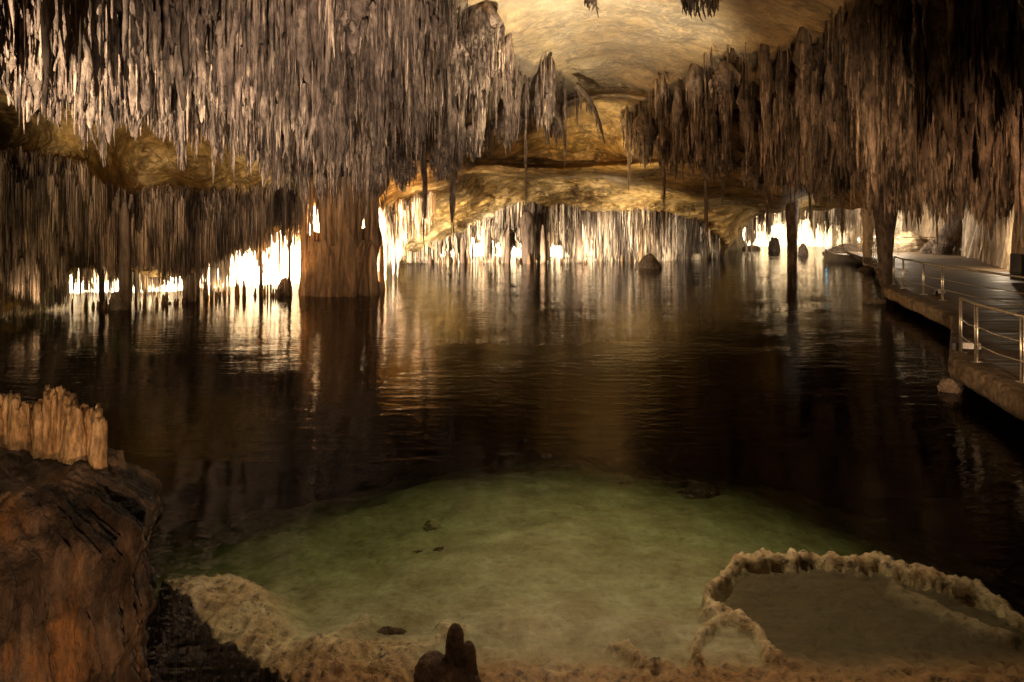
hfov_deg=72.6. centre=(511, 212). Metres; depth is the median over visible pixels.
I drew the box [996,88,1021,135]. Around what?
stalactite
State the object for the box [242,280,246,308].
stalagmite
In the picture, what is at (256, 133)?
stalactite
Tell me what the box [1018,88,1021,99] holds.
stalactite
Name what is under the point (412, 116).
stalactite
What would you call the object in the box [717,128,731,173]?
stalactite
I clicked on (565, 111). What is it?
stalactite
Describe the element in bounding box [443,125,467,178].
stalactite
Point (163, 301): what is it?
stalagmite
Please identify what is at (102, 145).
stalactite
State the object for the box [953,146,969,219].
stalactite
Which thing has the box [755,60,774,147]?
stalactite
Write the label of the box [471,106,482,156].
stalactite
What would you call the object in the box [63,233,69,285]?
stalactite
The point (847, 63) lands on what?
stalactite
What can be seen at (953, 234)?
rock
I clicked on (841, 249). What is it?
boulder
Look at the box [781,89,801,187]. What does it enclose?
stalactite
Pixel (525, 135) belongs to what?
stalactite
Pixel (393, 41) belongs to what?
stalactite
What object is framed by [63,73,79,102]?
stalactite
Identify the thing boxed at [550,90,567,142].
stalactite
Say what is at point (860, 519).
lake bed
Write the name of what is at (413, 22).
stalactite
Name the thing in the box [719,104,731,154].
stalactite
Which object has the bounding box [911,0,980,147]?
stalactite
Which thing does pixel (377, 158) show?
stalactite
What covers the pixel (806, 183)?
stalactite
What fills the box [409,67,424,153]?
stalactite
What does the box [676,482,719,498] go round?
stone
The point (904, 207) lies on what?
stalactite
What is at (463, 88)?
stalactite
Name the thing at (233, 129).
stalactite
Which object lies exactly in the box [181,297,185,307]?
stalagmite
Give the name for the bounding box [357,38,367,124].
stalactite
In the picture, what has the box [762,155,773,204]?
stalactite
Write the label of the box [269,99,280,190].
stalactite
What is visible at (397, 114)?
stalactite
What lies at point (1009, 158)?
stalactite
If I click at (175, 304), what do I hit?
stalagmite
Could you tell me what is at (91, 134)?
stalactite
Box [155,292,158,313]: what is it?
stalagmite
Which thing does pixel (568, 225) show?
stalactite
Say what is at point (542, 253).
dripstone column
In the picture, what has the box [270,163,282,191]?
stalactite
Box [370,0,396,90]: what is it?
stalactite
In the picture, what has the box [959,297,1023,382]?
railing
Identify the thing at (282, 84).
stalactite
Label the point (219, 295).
stalagmite
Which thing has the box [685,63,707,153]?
stalactite
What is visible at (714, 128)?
stalactite
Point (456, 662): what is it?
stalagmite
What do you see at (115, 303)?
boulder
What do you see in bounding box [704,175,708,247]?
stalactite
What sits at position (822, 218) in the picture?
stalactite fringe
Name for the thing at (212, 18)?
stalactite
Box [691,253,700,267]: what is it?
boulder
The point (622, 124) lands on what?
stalactite
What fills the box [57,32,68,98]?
stalactite
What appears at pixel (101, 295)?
dripstone column
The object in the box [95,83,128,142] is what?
stalactite
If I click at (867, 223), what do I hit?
dripstone column
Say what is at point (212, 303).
stalagmite
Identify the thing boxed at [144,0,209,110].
stalactite
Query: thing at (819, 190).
stalactite
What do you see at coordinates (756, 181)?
stalactite
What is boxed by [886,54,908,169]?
stalactite
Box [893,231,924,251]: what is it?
boulder
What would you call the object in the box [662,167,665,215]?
stalactite
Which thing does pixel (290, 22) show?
stalactite
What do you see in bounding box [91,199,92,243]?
stalactite
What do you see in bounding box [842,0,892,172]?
stalactite
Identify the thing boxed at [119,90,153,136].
stalactite
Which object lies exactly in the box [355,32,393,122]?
stalactite
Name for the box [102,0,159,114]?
stalactite
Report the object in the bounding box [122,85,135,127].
stalactite
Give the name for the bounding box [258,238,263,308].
dripstone column
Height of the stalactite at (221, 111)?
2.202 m
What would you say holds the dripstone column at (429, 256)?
in the water
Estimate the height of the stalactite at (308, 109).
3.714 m
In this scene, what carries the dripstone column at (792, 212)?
in the water
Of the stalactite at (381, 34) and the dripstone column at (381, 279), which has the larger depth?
the dripstone column at (381, 279)
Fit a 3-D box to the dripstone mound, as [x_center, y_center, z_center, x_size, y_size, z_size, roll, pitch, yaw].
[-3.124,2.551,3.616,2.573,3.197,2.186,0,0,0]
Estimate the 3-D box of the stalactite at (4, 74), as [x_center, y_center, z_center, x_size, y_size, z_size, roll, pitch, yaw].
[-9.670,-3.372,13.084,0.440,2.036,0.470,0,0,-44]
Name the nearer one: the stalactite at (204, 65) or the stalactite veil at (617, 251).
the stalactite at (204, 65)
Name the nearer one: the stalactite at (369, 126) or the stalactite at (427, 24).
the stalactite at (427, 24)
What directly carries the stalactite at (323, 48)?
hanging from the cave ceiling
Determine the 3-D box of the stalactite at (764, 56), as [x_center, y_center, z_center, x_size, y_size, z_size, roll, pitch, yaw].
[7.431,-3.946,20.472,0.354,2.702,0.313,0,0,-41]
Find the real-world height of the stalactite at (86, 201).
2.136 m
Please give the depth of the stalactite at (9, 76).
14.14 m
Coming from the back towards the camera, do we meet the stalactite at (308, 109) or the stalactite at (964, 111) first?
the stalactite at (308, 109)
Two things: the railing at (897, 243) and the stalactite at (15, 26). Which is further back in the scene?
the railing at (897, 243)
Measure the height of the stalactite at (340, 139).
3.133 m
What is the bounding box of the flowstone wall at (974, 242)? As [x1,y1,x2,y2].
[902,201,1023,272]
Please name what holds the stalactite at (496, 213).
hanging from the cave ceiling
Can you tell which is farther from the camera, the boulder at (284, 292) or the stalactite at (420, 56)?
the boulder at (284, 292)
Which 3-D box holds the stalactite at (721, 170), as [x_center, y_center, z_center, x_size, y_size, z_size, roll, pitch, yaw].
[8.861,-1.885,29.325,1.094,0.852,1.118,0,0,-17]
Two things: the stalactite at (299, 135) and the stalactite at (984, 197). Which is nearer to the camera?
the stalactite at (984, 197)
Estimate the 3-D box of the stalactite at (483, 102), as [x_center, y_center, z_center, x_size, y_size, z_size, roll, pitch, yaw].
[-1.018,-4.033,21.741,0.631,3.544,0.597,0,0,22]
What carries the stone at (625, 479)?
on the lake bed
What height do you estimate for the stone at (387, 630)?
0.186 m
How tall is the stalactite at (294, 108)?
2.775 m
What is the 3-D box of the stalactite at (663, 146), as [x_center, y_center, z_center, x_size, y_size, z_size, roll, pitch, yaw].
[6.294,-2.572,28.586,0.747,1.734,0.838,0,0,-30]
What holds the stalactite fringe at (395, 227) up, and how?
hanging from the cave ceiling
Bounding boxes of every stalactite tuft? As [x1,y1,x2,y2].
[584,0,598,17]
[680,0,718,21]
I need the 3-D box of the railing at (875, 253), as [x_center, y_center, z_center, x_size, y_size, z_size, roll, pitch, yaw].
[17.062,2.050,32.659,0.415,1.060,17.225,0,0,25]
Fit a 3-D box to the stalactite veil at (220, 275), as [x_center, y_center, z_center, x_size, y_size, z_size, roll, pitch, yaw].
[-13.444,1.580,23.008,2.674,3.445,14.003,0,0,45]
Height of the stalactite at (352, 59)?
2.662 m
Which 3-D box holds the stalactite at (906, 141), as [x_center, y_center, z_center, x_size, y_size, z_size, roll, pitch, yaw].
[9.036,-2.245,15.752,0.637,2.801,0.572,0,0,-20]
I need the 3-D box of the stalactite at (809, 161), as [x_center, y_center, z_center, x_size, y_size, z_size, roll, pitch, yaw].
[8.631,-2.437,20.299,1.153,3.758,1.128,0,0,-35]
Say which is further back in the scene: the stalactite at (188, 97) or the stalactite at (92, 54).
the stalactite at (188, 97)
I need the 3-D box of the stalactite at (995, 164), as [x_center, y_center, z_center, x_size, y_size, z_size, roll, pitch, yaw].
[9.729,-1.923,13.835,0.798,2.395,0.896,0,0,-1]
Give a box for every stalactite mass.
[0,147,301,318]
[9,0,581,218]
[415,202,719,262]
[622,0,1023,240]
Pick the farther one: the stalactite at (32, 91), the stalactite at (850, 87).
the stalactite at (850, 87)
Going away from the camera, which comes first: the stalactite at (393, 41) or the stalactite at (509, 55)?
the stalactite at (393, 41)
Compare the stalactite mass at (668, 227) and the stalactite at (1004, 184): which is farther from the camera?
the stalactite mass at (668, 227)
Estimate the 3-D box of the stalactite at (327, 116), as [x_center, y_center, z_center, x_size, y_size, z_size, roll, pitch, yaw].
[-4.272,-3.287,15.805,1.132,4.376,1.018,0,0,-27]
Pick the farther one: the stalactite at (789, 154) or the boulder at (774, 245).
the boulder at (774, 245)
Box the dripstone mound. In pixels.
[0,385,161,681]
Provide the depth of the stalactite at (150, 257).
23.35 m
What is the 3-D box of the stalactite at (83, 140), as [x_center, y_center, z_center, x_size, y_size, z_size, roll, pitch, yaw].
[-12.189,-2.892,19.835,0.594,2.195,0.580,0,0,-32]
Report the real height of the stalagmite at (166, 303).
0.879 m
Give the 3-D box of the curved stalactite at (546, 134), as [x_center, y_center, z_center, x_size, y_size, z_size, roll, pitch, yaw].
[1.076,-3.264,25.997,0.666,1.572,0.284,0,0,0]
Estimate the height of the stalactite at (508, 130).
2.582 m
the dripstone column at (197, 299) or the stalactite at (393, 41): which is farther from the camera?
the dripstone column at (197, 299)
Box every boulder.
[108,291,124,328]
[275,289,281,310]
[278,277,292,309]
[638,253,660,279]
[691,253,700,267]
[742,245,760,249]
[768,237,780,250]
[798,243,808,254]
[821,244,861,255]
[858,266,875,281]
[862,298,885,320]
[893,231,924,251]
[920,240,952,253]
[937,378,963,427]
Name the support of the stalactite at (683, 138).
hanging from the cave ceiling
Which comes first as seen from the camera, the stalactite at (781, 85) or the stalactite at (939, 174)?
the stalactite at (939, 174)
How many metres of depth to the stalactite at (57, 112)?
16.20 m
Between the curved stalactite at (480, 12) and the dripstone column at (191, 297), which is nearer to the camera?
the curved stalactite at (480, 12)
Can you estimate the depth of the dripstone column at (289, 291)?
26.55 m
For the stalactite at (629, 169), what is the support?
hanging from the cave ceiling
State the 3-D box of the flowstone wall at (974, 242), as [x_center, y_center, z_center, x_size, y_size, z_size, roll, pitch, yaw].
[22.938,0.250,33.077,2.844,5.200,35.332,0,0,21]
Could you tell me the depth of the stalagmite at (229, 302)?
26.40 m
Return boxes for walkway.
[845,250,1023,421]
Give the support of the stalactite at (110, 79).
hanging from the cave ceiling
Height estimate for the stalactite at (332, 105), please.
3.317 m
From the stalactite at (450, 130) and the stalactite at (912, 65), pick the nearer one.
the stalactite at (912, 65)
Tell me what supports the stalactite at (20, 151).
hanging from the cave ceiling
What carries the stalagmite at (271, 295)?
on the water
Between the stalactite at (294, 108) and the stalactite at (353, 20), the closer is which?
the stalactite at (353, 20)
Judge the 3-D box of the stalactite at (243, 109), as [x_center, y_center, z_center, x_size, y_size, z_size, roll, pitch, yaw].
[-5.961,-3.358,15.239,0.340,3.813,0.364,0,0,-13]
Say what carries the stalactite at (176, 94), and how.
hanging from the cave ceiling
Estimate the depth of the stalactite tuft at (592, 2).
20.52 m
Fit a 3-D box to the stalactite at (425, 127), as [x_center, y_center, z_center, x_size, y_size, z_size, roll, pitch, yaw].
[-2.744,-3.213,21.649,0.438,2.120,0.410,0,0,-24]
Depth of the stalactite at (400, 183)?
27.19 m
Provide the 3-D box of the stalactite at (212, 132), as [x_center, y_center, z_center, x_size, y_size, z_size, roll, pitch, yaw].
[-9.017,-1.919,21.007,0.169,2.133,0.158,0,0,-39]
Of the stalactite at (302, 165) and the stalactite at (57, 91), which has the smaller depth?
the stalactite at (57, 91)
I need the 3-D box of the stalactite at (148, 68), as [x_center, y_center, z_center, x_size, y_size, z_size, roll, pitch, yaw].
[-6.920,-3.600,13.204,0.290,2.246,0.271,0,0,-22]
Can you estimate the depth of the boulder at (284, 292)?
26.91 m
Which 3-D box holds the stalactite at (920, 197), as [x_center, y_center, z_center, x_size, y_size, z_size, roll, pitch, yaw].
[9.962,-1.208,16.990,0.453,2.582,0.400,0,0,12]
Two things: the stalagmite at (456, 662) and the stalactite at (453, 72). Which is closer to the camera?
the stalagmite at (456, 662)
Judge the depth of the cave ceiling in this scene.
26.46 m
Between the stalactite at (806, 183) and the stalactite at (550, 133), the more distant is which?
the stalactite at (550, 133)
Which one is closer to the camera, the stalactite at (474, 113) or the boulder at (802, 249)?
the stalactite at (474, 113)
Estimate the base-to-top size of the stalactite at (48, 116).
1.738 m
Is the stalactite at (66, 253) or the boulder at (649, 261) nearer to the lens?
the stalactite at (66, 253)
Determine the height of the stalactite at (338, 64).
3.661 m
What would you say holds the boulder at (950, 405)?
on the water
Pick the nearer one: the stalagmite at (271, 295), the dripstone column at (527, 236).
the stalagmite at (271, 295)
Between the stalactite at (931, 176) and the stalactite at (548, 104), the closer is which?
the stalactite at (931, 176)
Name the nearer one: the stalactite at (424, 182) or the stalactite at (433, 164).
the stalactite at (424, 182)
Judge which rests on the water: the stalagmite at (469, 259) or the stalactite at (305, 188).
the stalagmite at (469, 259)
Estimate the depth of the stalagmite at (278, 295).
26.03 m
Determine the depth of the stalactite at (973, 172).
10.42 m
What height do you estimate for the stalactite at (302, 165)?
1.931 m
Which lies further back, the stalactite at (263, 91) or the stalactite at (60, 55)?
the stalactite at (263, 91)
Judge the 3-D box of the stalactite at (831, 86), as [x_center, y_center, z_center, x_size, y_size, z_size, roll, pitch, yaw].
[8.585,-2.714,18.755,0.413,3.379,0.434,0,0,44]
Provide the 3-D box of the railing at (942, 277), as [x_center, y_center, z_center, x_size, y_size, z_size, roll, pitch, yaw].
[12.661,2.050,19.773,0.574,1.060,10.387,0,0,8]
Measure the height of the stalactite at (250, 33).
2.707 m
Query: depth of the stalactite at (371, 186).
24.45 m
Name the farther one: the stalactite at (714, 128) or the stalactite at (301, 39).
the stalactite at (714, 128)
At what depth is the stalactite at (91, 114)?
13.70 m
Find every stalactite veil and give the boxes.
[1,228,298,318]
[406,224,722,263]
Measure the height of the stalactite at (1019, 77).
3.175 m
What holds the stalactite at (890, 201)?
hanging from the cave ceiling
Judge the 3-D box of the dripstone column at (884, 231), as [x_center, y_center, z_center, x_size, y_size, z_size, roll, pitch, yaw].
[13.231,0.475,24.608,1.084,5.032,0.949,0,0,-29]
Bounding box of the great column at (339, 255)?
[295,177,389,312]
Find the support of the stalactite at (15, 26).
hanging from the cave ceiling
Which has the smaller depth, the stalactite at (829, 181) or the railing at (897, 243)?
the stalactite at (829, 181)
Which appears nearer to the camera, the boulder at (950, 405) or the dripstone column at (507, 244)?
the boulder at (950, 405)
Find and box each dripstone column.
[99,256,104,324]
[118,202,131,325]
[182,273,196,315]
[196,287,199,311]
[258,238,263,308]
[287,229,291,297]
[378,240,385,302]
[384,219,386,288]
[426,242,432,270]
[460,238,464,270]
[504,229,510,270]
[519,212,534,274]
[540,225,545,270]
[575,221,582,269]
[785,200,798,271]
[860,208,873,265]
[873,189,897,297]
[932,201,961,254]
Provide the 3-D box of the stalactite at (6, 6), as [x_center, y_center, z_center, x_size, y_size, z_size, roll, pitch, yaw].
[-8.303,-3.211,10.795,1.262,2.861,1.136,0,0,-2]
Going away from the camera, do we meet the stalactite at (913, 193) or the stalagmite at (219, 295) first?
the stalactite at (913, 193)
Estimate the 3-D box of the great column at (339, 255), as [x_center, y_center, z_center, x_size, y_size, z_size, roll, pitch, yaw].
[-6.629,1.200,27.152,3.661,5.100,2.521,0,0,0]
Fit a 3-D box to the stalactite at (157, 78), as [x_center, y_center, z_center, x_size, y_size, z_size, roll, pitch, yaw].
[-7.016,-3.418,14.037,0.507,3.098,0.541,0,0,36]
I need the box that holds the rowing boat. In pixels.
[824,246,859,261]
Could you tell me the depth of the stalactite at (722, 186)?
29.99 m
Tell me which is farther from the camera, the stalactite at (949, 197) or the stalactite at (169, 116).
the stalactite at (169, 116)
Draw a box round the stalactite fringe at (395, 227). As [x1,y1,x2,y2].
[379,192,435,276]
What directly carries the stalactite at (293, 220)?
hanging from the cave ceiling
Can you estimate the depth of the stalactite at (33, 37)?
11.34 m
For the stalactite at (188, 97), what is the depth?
13.46 m
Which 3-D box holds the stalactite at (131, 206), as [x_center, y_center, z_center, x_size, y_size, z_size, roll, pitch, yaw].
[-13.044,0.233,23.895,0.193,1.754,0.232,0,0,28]
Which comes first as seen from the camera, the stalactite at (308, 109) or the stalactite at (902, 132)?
the stalactite at (308, 109)
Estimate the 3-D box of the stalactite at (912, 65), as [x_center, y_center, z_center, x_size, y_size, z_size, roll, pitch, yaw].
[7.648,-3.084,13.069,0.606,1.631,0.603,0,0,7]
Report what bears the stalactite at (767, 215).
hanging from the cave ceiling
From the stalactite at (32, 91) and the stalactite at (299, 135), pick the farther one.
the stalactite at (299, 135)
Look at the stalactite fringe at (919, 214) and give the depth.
27.20 m
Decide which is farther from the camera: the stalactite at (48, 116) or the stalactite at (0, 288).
the stalactite at (0, 288)
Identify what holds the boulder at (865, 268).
on the water
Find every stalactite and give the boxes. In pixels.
[0,0,14,88]
[0,11,10,87]
[0,25,9,61]
[0,263,1,318]
[4,52,24,105]
[5,223,8,256]
[10,35,53,124]
[14,0,34,70]
[17,258,25,297]
[18,0,56,80]
[19,146,21,160]
[37,0,70,70]
[42,72,56,123]
[49,45,63,116]
[49,61,63,131]
[53,19,104,127]
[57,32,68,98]
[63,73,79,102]
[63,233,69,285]
[67,87,94,138]
[67,196,74,249]
[70,0,103,124]
[72,102,87,149]
[85,161,86,228]
[88,120,99,149]
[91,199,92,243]
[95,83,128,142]
[99,118,106,166]
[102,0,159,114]
[103,36,126,109]
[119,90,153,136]
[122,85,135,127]
[128,54,154,140]
[128,194,134,216]
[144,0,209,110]
[144,49,150,82]
[147,232,151,276]
[150,94,168,138]
[155,40,171,120]
[156,83,177,143]
[171,101,192,169]
[172,78,186,110]
[173,0,212,39]
[174,208,176,251]
[181,54,191,140]
[186,37,216,122]
[195,93,227,145]
[196,21,216,105]
[203,0,219,60]
[209,114,215,180]
[209,225,212,265]
[212,0,246,126]
[214,114,227,164]
[221,49,247,118]
[229,116,236,174]
[235,6,279,128]
[238,53,247,146]
[243,107,262,171]
[245,0,257,77]
[258,129,271,186]
[268,0,278,93]
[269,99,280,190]
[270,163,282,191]
[271,88,290,157]
[273,23,290,110]
[277,58,290,150]
[281,130,293,191]
[285,0,295,106]
[288,51,302,130]
[291,0,321,155]
[292,107,311,163]
[292,212,295,229]
[295,45,309,145]
[298,154,304,191]
[300,164,309,216]
[306,0,323,116]
[309,28,345,164]
[314,172,326,202]
[319,143,326,187]
[321,31,324,64]
[329,90,335,136]
[330,75,357,175]
[334,0,385,53]
[335,24,344,127]
[346,43,376,122]
[351,53,399,145]
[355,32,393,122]
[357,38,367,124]
[359,131,365,187]
[365,121,389,192]
[369,166,383,202]
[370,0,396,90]
[373,3,394,147]
[390,157,416,191]
[391,32,396,57]
[391,47,404,133]
[394,0,417,92]
[402,42,424,74]
[403,91,415,143]
[409,0,422,70]
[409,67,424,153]
[410,33,430,139]
[415,0,449,50]
[422,86,428,142]
[422,147,427,253]
[429,149,439,183]
[436,132,449,180]
[439,2,457,69]
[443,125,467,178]
[445,94,457,167]
[446,33,465,95]
[449,134,457,237]
[457,102,465,175]
[458,16,468,110]
[461,1,504,89]
[464,125,486,161]
[471,75,481,151]
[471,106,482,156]
[474,5,492,47]
[474,70,489,140]
[491,109,523,147]
[495,210,498,228]
[501,85,514,150]
[505,33,513,115]
[512,72,522,135]
[524,78,526,225]
[532,107,549,145]
[533,72,544,130]
[538,58,557,133]
[543,110,553,137]
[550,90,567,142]
[553,108,565,151]
[564,89,566,163]
[567,217,570,235]
[573,82,604,143]
[598,214,600,242]
[620,111,633,145]
[628,152,630,189]
[633,111,658,167]
[655,129,672,171]
[656,237,657,258]
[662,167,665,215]
[670,86,682,181]
[681,116,685,158]
[681,132,695,176]
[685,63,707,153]
[694,117,704,169]
[698,145,719,181]
[699,227,702,242]
[702,102,720,181]
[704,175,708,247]
[708,61,741,112]
[715,159,734,177]
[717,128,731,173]
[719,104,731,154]
[721,176,724,206]
[736,84,751,151]
[741,157,748,187]
[747,164,763,194]
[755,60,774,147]
[758,43,769,122]
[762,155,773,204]
[766,193,768,232]
[773,51,788,151]
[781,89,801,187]
[786,74,824,193]
[792,26,817,158]
[796,147,826,190]
[808,191,810,233]
[811,153,826,202]
[813,186,820,205]
[821,50,839,174]
[822,148,835,204]
[835,95,849,177]
[840,187,845,244]
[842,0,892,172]
[843,128,862,175]
[844,12,853,107]
[845,44,881,140]
[852,107,892,205]
[854,102,859,183]
[855,166,882,215]
[883,167,896,216]
[886,0,913,105]
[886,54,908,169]
[889,136,906,174]
[891,164,902,218]
[898,55,914,175]
[900,176,909,217]
[902,112,912,176]
[906,62,947,171]
[907,153,917,214]
[909,39,913,79]
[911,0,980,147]
[911,18,934,191]
[914,157,928,215]
[915,154,952,208]
[926,167,955,222]
[928,89,942,170]
[928,158,933,216]
[932,135,950,200]
[948,18,987,174]
[952,165,964,203]
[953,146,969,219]
[956,128,992,193]
[962,159,972,197]
[966,157,1000,224]
[969,69,1017,189]
[973,175,979,219]
[990,149,1006,176]
[991,108,1004,153]
[994,158,1013,207]
[995,0,1018,130]
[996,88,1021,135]
[999,180,1013,216]
[1004,106,1021,164]
[1009,106,1023,232]
[1015,0,1022,111]
[1017,0,1023,121]
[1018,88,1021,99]
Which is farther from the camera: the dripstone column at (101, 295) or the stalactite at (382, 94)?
the dripstone column at (101, 295)
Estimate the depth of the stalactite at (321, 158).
21.47 m
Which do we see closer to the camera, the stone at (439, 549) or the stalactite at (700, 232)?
the stone at (439, 549)
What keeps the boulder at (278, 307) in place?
on the water
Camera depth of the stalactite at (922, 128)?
10.70 m
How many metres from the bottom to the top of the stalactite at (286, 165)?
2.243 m
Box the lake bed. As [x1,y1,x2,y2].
[124,311,1023,681]
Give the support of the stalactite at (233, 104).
hanging from the cave ceiling
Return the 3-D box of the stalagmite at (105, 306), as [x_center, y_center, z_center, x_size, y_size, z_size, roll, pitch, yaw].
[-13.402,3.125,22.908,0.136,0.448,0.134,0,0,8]
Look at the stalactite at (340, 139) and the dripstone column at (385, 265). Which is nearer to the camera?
the stalactite at (340, 139)
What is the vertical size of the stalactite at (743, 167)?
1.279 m
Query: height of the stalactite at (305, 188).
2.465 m
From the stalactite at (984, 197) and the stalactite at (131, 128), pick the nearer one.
the stalactite at (984, 197)
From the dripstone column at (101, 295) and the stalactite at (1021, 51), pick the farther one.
the dripstone column at (101, 295)
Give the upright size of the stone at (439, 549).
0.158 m
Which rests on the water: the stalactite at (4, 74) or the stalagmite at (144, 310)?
the stalagmite at (144, 310)
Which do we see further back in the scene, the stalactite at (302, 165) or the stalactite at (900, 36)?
the stalactite at (302, 165)
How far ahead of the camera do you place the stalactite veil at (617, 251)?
45.57 m
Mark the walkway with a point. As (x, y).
(993, 377)
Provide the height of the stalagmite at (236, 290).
1.246 m
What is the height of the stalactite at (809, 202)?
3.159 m
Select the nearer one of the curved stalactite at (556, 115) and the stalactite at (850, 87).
the stalactite at (850, 87)
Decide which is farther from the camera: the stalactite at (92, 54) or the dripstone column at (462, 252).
the dripstone column at (462, 252)
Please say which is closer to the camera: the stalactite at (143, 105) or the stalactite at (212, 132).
the stalactite at (143, 105)
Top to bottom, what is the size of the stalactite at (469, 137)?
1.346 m
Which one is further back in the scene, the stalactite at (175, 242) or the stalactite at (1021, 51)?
the stalactite at (175, 242)
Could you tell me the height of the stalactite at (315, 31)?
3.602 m
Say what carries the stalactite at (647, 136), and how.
hanging from the cave ceiling
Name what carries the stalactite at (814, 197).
hanging from the cave ceiling
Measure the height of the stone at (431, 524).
0.239 m
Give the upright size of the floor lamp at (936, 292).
0.150 m
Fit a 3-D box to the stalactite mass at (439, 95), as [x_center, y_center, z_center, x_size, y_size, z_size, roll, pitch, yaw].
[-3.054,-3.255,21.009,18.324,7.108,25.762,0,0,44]
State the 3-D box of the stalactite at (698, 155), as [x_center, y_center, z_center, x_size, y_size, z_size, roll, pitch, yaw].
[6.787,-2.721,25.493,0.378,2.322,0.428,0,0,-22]
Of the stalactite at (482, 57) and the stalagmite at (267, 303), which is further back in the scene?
the stalagmite at (267, 303)
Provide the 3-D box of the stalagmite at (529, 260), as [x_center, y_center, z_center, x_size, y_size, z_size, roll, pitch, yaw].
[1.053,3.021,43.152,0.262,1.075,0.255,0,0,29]
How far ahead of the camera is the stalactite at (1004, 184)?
15.12 m
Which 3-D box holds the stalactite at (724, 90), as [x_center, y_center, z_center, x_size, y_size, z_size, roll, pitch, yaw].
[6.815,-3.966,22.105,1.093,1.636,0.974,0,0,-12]
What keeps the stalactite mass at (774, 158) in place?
hanging from the cave ceiling
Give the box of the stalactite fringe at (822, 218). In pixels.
[740,208,862,255]
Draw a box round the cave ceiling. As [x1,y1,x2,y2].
[0,0,957,311]
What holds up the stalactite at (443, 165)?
hanging from the cave ceiling
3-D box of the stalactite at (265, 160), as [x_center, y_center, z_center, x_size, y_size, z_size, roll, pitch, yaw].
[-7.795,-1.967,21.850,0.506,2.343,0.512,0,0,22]
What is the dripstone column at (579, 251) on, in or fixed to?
in the water
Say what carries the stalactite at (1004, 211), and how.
hanging from the cave ceiling
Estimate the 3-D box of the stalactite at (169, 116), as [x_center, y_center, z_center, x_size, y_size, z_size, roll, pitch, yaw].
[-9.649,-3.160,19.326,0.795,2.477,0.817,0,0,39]
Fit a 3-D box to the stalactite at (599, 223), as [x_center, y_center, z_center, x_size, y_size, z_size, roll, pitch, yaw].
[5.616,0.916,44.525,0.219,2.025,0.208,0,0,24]
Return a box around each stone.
[376,626,406,634]
[421,518,441,531]
[433,547,443,551]
[618,474,636,484]
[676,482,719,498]
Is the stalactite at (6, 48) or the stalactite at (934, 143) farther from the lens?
the stalactite at (6, 48)
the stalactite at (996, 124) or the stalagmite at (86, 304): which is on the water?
the stalagmite at (86, 304)
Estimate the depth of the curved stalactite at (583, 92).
26.94 m
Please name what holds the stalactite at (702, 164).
hanging from the cave ceiling
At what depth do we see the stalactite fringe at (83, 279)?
25.95 m
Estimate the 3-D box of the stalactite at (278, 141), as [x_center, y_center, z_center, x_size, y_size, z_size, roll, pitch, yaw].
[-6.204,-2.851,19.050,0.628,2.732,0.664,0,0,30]
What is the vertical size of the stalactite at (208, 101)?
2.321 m
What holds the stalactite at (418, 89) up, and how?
hanging from the cave ceiling
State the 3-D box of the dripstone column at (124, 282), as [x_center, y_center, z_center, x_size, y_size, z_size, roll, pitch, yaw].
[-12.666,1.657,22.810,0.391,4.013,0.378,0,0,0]
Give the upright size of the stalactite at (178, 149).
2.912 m
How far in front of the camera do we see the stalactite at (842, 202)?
33.95 m
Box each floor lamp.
[931,289,945,294]
[950,342,980,350]
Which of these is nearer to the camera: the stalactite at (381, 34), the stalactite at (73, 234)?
the stalactite at (381, 34)
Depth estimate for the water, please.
31.12 m
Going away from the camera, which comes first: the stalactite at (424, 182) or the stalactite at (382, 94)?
the stalactite at (382, 94)
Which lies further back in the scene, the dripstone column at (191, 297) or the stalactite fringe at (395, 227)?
the stalactite fringe at (395, 227)
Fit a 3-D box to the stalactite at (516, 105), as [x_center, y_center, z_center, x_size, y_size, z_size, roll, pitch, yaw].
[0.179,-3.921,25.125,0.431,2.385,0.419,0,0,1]
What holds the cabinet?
on the walkway
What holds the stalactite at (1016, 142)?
hanging from the cave ceiling
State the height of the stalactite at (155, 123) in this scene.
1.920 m
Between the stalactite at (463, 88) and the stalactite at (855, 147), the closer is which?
the stalactite at (855, 147)
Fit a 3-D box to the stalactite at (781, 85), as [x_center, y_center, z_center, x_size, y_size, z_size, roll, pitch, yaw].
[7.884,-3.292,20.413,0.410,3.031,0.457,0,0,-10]
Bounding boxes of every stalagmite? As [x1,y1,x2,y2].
[85,295,87,315]
[102,301,106,314]
[143,290,145,313]
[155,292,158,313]
[161,294,164,310]
[165,290,168,314]
[173,298,177,309]
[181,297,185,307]
[210,289,213,308]
[218,287,221,304]
[228,286,230,306]
[234,275,237,305]
[237,278,239,308]
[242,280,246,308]
[266,283,268,308]
[270,277,271,308]
[277,288,279,303]
[413,623,480,681]
[467,250,470,270]
[527,254,530,263]
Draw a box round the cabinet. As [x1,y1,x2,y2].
[1010,254,1023,280]
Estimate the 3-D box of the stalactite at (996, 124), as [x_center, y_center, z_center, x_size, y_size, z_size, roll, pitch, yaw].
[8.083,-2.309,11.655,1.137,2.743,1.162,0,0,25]
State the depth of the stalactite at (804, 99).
18.19 m
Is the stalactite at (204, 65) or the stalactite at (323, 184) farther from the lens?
the stalactite at (323, 184)
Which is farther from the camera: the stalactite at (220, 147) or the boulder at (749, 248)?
the boulder at (749, 248)
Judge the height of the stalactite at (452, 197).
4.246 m
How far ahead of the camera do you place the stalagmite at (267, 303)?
26.32 m
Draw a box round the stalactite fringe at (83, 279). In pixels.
[71,227,299,301]
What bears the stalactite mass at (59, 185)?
hanging from the cave ceiling
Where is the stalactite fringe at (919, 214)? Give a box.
[899,200,1020,247]
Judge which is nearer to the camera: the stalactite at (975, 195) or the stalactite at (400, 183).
the stalactite at (975, 195)
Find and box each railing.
[858,237,934,252]
[868,240,878,267]
[893,256,1023,306]
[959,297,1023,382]

